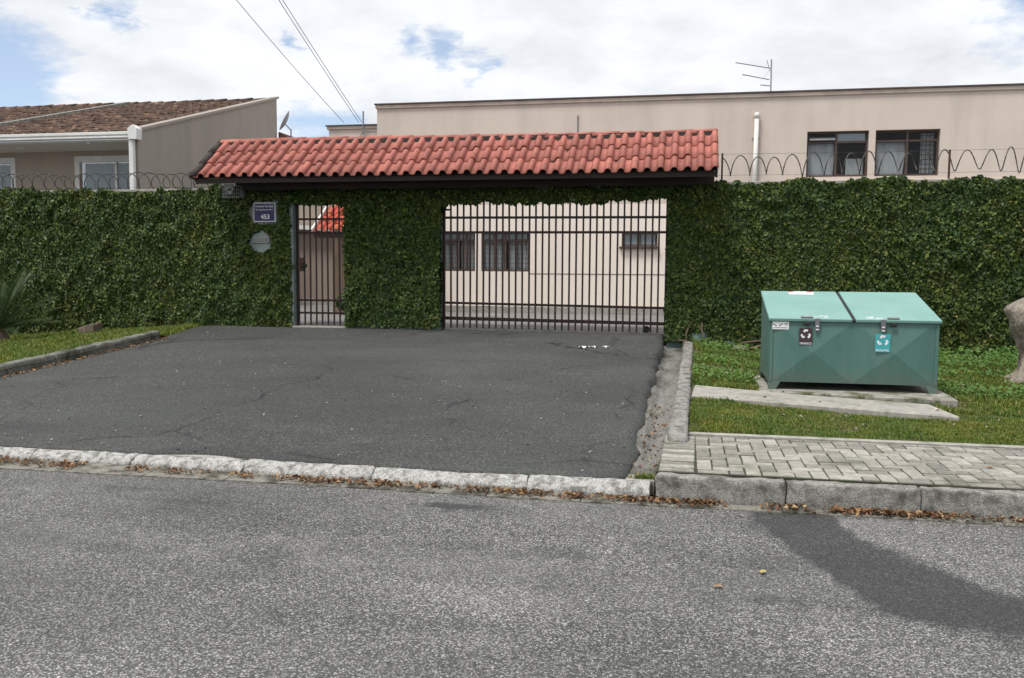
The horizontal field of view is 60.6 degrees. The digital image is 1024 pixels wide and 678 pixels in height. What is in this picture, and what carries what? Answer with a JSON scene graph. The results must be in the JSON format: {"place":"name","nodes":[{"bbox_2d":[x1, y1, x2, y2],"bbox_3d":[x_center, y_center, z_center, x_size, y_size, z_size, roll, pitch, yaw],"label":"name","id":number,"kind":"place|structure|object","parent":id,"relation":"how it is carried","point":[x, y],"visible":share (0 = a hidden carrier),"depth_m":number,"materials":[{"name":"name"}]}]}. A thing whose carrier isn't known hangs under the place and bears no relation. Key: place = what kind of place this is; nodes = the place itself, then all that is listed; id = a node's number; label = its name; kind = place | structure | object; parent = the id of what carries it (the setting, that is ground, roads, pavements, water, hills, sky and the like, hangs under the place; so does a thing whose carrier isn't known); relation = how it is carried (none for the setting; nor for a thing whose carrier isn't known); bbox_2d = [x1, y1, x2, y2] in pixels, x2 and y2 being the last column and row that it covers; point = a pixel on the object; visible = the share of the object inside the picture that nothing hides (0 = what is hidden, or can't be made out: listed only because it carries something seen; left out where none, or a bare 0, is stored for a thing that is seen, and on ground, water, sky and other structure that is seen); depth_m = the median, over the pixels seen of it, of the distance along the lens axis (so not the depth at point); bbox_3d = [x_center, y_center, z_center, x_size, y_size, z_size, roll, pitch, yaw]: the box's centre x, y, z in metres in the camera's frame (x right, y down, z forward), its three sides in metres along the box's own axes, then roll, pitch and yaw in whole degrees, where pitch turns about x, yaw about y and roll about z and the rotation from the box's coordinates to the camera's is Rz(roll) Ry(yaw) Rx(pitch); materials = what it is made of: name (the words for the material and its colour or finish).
{"place":"outdoors","nodes":[
{"label":"outdoors","id":0,"kind":"place"},
{"bbox_2d":[2,335,165,369],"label":"lawn","id":1,"kind":"structure","parent":0,"point":[88,350],"depth_m":11.72,"materials":[{"name":"plant"}]},
{"bbox_2d":[0,264,61,339],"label":"cycad","id":2,"kind":"object","parent":1,"relation":"on","point":[6,304],"visible":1,"depth_m":14.59,"materials":[{"name":"green plant"}]},
{"bbox_2d":[0,331,160,376],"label":"kerb","id":3,"kind":"structure","parent":1,"relation":"on","point":[29,361],"depth_m":11.41,"materials":[{"name":"concrete"}]},
{"bbox_2d":[78,322,101,332],"bbox_3d":[-7.641,-0.138,15.894,0.344,0.340,0.272,1,5,11],"label":"clay block","id":4,"kind":"object","parent":1,"relation":"on","point":[95,327],"depth_m":15.78,"materials":[{"name":"brown stone"}]},
{"bbox_2d":[0,184,296,334],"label":"ivy wall","id":5,"kind":"structure","parent":1,"relation":"on","point":[112,258],"depth_m":15.96,"materials":[{"name":"green plant"}]},
{"bbox_2d":[0,171,224,190],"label":"razor wire","id":6,"kind":"object","parent":5,"relation":"on","point":[81,182],"visible":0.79,"depth_m":16.22,"materials":[{"name":"metal"}]},
{"bbox_2d":[252,236,269,242],"bbox_3d":[-4.454,-1.761,15.538,0.330,0.120,0.049,1,5,11],"label":"mail slot","id":7,"kind":"object","parent":5,"relation":"attached to","point":[260,239],"visible":1,"depth_m":15.52,"materials":[{"name":"metal"}]},
{"bbox_2d":[254,203,276,221],"bbox_3d":[-4.351,-2.234,15.461,0.410,0.335,0.087,1,5,11],"label":"house number sign","id":8,"kind":"object","parent":5,"relation":"attached to","point":[265,212],"visible":1,"depth_m":15.42,"materials":[{"name":"blue metal"}]},
{"bbox_2d":[189,129,718,189],"bbox_3d":[-0.995,-3.006,14.851,8.726,0.957,1.957,1,5,11],"label":"gate canopy","id":9,"kind":"object","parent":5,"relation":"attached to","point":[647,158],"visible":1,"depth_m":14.29,"materials":[{"name":"red tile"}]},
{"bbox_2d":[221,184,244,198],"bbox_3d":[-4.903,-2.597,15.415,0.341,0.231,0.245,1,5,11],"label":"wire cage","id":10,"kind":"object","parent":9,"relation":"hanging from","point":[229,188],"visible":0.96,"depth_m":15.30,"materials":[{"name":"grey metal"}]},
{"bbox_2d":[0,321,200,363],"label":"grass","id":11,"kind":"structure","parent":0,"point":[18,346],"depth_m":13.37,"materials":[{"name":"green plant"}]},
{"bbox_2d":[0,325,663,478],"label":"driveway","id":12,"kind":"structure","parent":0,"point":[348,368],"depth_m":8.57,"materials":[{"name":"grey asphalt"}]},
{"bbox_2d":[0,336,168,379],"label":"dry leaves","id":13,"kind":"object","parent":12,"relation":"on","point":[131,346],"visible":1,"depth_m":11.29,"materials":[{"name":"brown plant"}]},
{"bbox_2d":[292,204,345,327],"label":"pedestrian gate","id":14,"kind":"structure","parent":12,"relation":"on","point":[301,265],"depth_m":15.48,"materials":[{"name":"black metal"}]},
{"bbox_2d":[0,447,651,497],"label":"kerb","id":15,"kind":"structure","parent":12,"relation":"on","point":[588,485],"depth_m":6.08,"materials":[{"name":"concrete"}]},
{"bbox_2d":[0,327,651,470],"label":"leaf bits","id":16,"kind":"object","parent":12,"relation":"on","point":[326,402],"visible":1,"depth_m":8.25,"materials":[{"name":"brown plant"}]},
{"bbox_2d":[341,193,442,329],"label":"ivy pillar","id":17,"kind":"structure","parent":12,"relation":"on","point":[392,263],"depth_m":15.03,"materials":[{"name":"green plant"}]},
{"bbox_2d":[287,185,670,209],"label":"ivy lintel","id":18,"kind":"structure","parent":17,"relation":"on","point":[581,196],"depth_m":14.62,"materials":[{"name":"green plant"}]},
{"bbox_2d":[440,329,664,335],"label":"gate track","id":19,"kind":"structure","parent":12,"relation":"on","point":[663,334],"depth_m":14.75,"materials":[{"name":"grey metal"}]},
{"bbox_2d":[442,199,667,332],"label":"vehicle gate","id":20,"kind":"structure","parent":19,"relation":"on","point":[646,329],"depth_m":14.69,"materials":[{"name":"brown paint"}]},
{"bbox_2d":[578,346,608,347],"bbox_3d":[1.167,0.113,12.563,0.451,0.033,0.119,-1,5,-13],"label":"paper scrap","id":21,"kind":"object","parent":12,"relation":"on","point":[593,346],"visible":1,"depth_m":12.55,"materials":[{"name":"white paper"}]},
{"bbox_2d":[629,346,682,484],"bbox_3d":[1.560,0.524,9.954,0.750,0.211,8.600,1,5,11],"label":"drain channel","id":22,"kind":"object","parent":12,"relation":"on","point":[663,392],"visible":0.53,"depth_m":8.35,"materials":[{"name":"concrete"}]},
{"bbox_2d":[629,404,670,473],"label":"dry leaves","id":23,"kind":"object","parent":22,"relation":"on","point":[656,416],"visible":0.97,"depth_m":7.10,"materials":[{"name":"brown plant"}]},
{"bbox_2d":[172,455,654,494],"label":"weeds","id":24,"kind":"object","parent":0,"point":[652,487],"visible":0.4,"depth_m":5.90,"materials":[{"name":"green plant"}]},
{"bbox_2d":[627,470,655,479],"bbox_3d":[0.877,0.905,5.818,0.272,0.059,0.173,1,5,11],"label":"weed tuft","id":25,"kind":"object","parent":24,"relation":"on","point":[644,476],"visible":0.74,"depth_m":5.78,"materials":[{"name":"green plant"}]},
{"bbox_2d":[300,305,665,345],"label":"yard","id":26,"kind":"structure","parent":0,"point":[578,325],"depth_m":17.39,"materials":[{"name":"concrete"}]},
{"bbox_2d":[0,97,278,190],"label":"house","id":27,"kind":"structure","parent":26,"relation":"on","point":[169,137],"depth_m":22.41,"materials":[{"name":"beige paint"}]},
{"bbox_2d":[0,158,16,188],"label":"window","id":28,"kind":"structure","parent":27,"relation":"in","point":[7,165],"depth_m":22.72,"materials":[{"name":"grey glass"}]},
{"bbox_2d":[74,155,129,189],"bbox_3d":[-9.991,-3.583,22.176,2.300,2.080,0.110,1,5,11],"label":"window","id":29,"kind":"structure","parent":27,"relation":"in","point":[116,164],"depth_m":22.19,"materials":[{"name":"grey glass"}]},
{"bbox_2d":[299,204,332,304],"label":"wing","id":30,"kind":"structure","parent":26,"relation":"on","point":[307,262],"depth_m":25.40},
{"bbox_2d":[278,132,292,137],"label":"shed roof","id":31,"kind":"structure","parent":30,"relation":"on","point":[281,135],"depth_m":27.22,"materials":[{"name":"grey tile"}]},
{"bbox_2d":[279,111,291,136],"bbox_3d":[-7.129,-6.590,27.461,0.380,1.099,0.637,-2,5,-32],"label":"satellite dish","id":32,"kind":"object","parent":31,"relation":"attached to","point":[284,121],"visible":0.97,"depth_m":27.33,"materials":[{"name":"grey metal"}]},
{"bbox_2d":[311,204,344,311],"bbox_3d":[-3.533,-1.951,20.144,1.775,2.770,1.267,1,5,11],"label":"porch","id":33,"kind":"object","parent":26,"relation":"on","point":[330,223],"visible":0.21,"depth_m":20.52,"materials":[{"name":"red tile"}]},
{"bbox_2d":[335,293,344,310],"bbox_3d":[-3.757,-0.817,19.995,0.624,0.530,0.494,1,5,11],"label":"garden shrub","id":34,"kind":"object","parent":26,"relation":"on","point":[342,305],"visible":0.17,"depth_m":19.92,"materials":[{"name":"green plant"}]},
{"bbox_2d":[374,83,1023,315],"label":"apartment building","id":35,"kind":"structure","parent":26,"relation":"on","point":[878,123],"depth_m":20.39,"materials":[{"name":"beige paint"}]},
{"bbox_2d":[325,124,376,205],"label":"side block","id":36,"kind":"structure","parent":35,"relation":"attached to","point":[352,130],"depth_m":22.36,"materials":[{"name":"beige paint"}]},
{"bbox_2d":[236,0,339,117],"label":"overhead cable","id":37,"kind":"object","parent":36,"relation":"attached to","point":[285,57],"visible":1,"depth_m":19.81,"materials":[{"name":"black rubber"}]},
{"bbox_2d":[279,0,358,121],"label":"overhead cable","id":38,"kind":"object","parent":36,"relation":"attached to","point":[316,58],"visible":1,"depth_m":19.85,"materials":[{"name":"black rubber"}]},
{"bbox_2d":[283,1,361,121],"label":"overhead cable","id":39,"kind":"object","parent":36,"relation":"attached to","point":[320,59],"visible":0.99,"depth_m":19.83,"materials":[{"name":"black rubber"}]},
{"bbox_2d":[361,111,376,135],"bbox_3d":[-3.644,-5.382,22.182,0.531,0.765,0.052,1,5,11],"label":"roof mast","id":40,"kind":"object","parent":36,"relation":"attached to","point":[363,129],"visible":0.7,"depth_m":22.19,"materials":[{"name":"grey metal"}]},
{"bbox_2d":[446,234,474,270],"bbox_3d":[-1.307,-2.162,21.708,0.880,0.960,0.123,1,5,11],"label":"window","id":41,"kind":"structure","parent":35,"relation":"in","point":[460,236],"depth_m":21.69,"materials":[{"name":"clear glass"}]},
{"bbox_2d":[482,234,527,271],"bbox_3d":[-0.150,-2.137,21.481,1.180,0.960,0.123,1,5,11],"label":"window","id":42,"kind":"structure","parent":35,"relation":"in","point":[493,236],"depth_m":21.47,"materials":[{"name":"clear glass"}]},
{"bbox_2d":[622,234,657,245],"bbox_3d":[3.035,-2.368,20.803,0.840,0.350,0.064,1,5,11],"label":"window","id":43,"kind":"structure","parent":35,"relation":"in","point":[627,236],"depth_m":20.79,"materials":[{"name":"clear glass"}]},
{"bbox_2d":[736,59,771,90],"bbox_3d":[5.978,-6.214,21.703,0.938,1.420,0.200,-1,5,-18],"label":"tv antenna","id":44,"kind":"object","parent":35,"relation":"on","point":[770,85],"visible":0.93,"depth_m":21.71,"materials":[{"name":"metal"}]},
{"bbox_2d":[752,112,759,180],"bbox_3d":[5.547,-3.910,20.002,0.151,2.486,0.135,1,5,11],"label":"vent pipe","id":45,"kind":"object","parent":35,"relation":"attached to","point":[755,138],"visible":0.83,"depth_m":19.92,"materials":[{"name":"white plastic"}]},
{"bbox_2d":[806,131,867,176],"bbox_3d":[7.341,-4.174,19.866,1.319,1.015,0.264,1,4,6],"label":"window","id":46,"kind":"structure","parent":35,"relation":"in","point":[824,149],"depth_m":19.89,"materials":[{"name":"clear glass"}]},
{"bbox_2d":[874,129,939,175],"bbox_3d":[8.793,-4.144,19.607,1.340,1.015,0.220,1,5,11],"label":"window","id":47,"kind":"structure","parent":35,"relation":"in","point":[888,167],"depth_m":19.61,"materials":[{"name":"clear glass"}]},
{"bbox_2d":[0,469,1023,677],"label":"road","id":48,"kind":"structure","parent":0,"point":[108,576],"depth_m":4.03,"materials":[{"name":"grey asphalt"}]},
{"bbox_2d":[0,457,1023,527],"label":"gutter strip","id":49,"kind":"object","parent":48,"relation":"on","point":[106,469],"visible":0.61,"depth_m":5.84,"materials":[{"name":"concrete"}]},
{"bbox_2d":[0,455,1023,522],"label":"dry leaves","id":50,"kind":"object","parent":49,"relation":"on","point":[858,510],"visible":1,"depth_m":5.65,"materials":[{"name":"brown plant"}]},
{"bbox_2d":[655,472,1023,520],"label":"kerb","id":51,"kind":"structure","parent":49,"relation":"on","point":[814,494],"depth_m":5.35,"materials":[{"name":"concrete"}]},
{"bbox_2d":[0,0,1023,141],"label":"sky","id":52,"kind":"structure","parent":0,"point":[55,52],"materials":[{"name":"white"}]},
{"bbox_2d":[655,432,1023,494],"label":"sidewalk","id":53,"kind":"structure","parent":0,"point":[918,464],"depth_m":5.99,"materials":[{"name":"concrete"}]},
{"bbox_2d":[667,341,692,442],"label":"kerb","id":54,"kind":"structure","parent":53,"relation":"on","point":[678,428],"depth_m":8.08,"materials":[{"name":"concrete"}]},
{"bbox_2d":[682,341,1023,444],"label":"lawn","id":55,"kind":"structure","parent":0,"point":[692,388],"depth_m":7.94,"materials":[{"name":"plant"}]},
{"bbox_2d":[691,385,959,421],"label":"concrete slab","id":56,"kind":"structure","parent":55,"relation":"on","point":[876,407],"depth_m":8.32,"materials":[{"name":"grey concrete"}]},
{"bbox_2d":[663,174,1023,357],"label":"ivy wall","id":57,"kind":"structure","parent":55,"relation":"on","point":[949,253],"depth_m":13.62,"materials":[{"name":"green plant"}]},
{"bbox_2d":[718,146,1023,179],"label":"razor wire","id":58,"kind":"object","parent":57,"relation":"on","point":[948,172],"visible":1,"depth_m":13.58,"materials":[{"name":"metal"}]},
{"bbox_2d":[755,375,957,406],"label":"concrete slab","id":59,"kind":"structure","parent":55,"relation":"on","point":[907,393],"depth_m":9.05,"materials":[{"name":"grey concrete"}]},
{"bbox_2d":[760,291,942,393],"bbox_3d":[3.606,0.003,9.517,1.680,1.010,1.131,1,5,11],"label":"trash bin","id":60,"kind":"object","parent":59,"relation":"on","point":[885,338],"visible":1,"depth_m":9.06,"materials":[{"name":"green metal"}]},
{"bbox_2d":[692,336,1023,398],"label":"weeds","id":61,"kind":"object","parent":55,"relation":"on","point":[987,359],"visible":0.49,"depth_m":11.30,"materials":[{"name":"green plant"}]},
{"bbox_2d":[702,342,1021,438],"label":"leaf bits","id":62,"kind":"object","parent":55,"relation":"on","point":[895,419],"visible":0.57,"depth_m":8.03,"materials":[{"name":"brown plant"}]},
{"bbox_2d":[1004,297,1023,382],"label":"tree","id":63,"kind":"object","parent":55,"relation":"on","point":[1014,312],"visible":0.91,"depth_m":10.36,"materials":[{"name":"grey plant"}]},
{"bbox_2d":[688,398,1023,445],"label":"grass","id":64,"kind":"structure","parent":0,"point":[768,419],"depth_m":7.38,"materials":[{"name":"green plant"}]}
]}

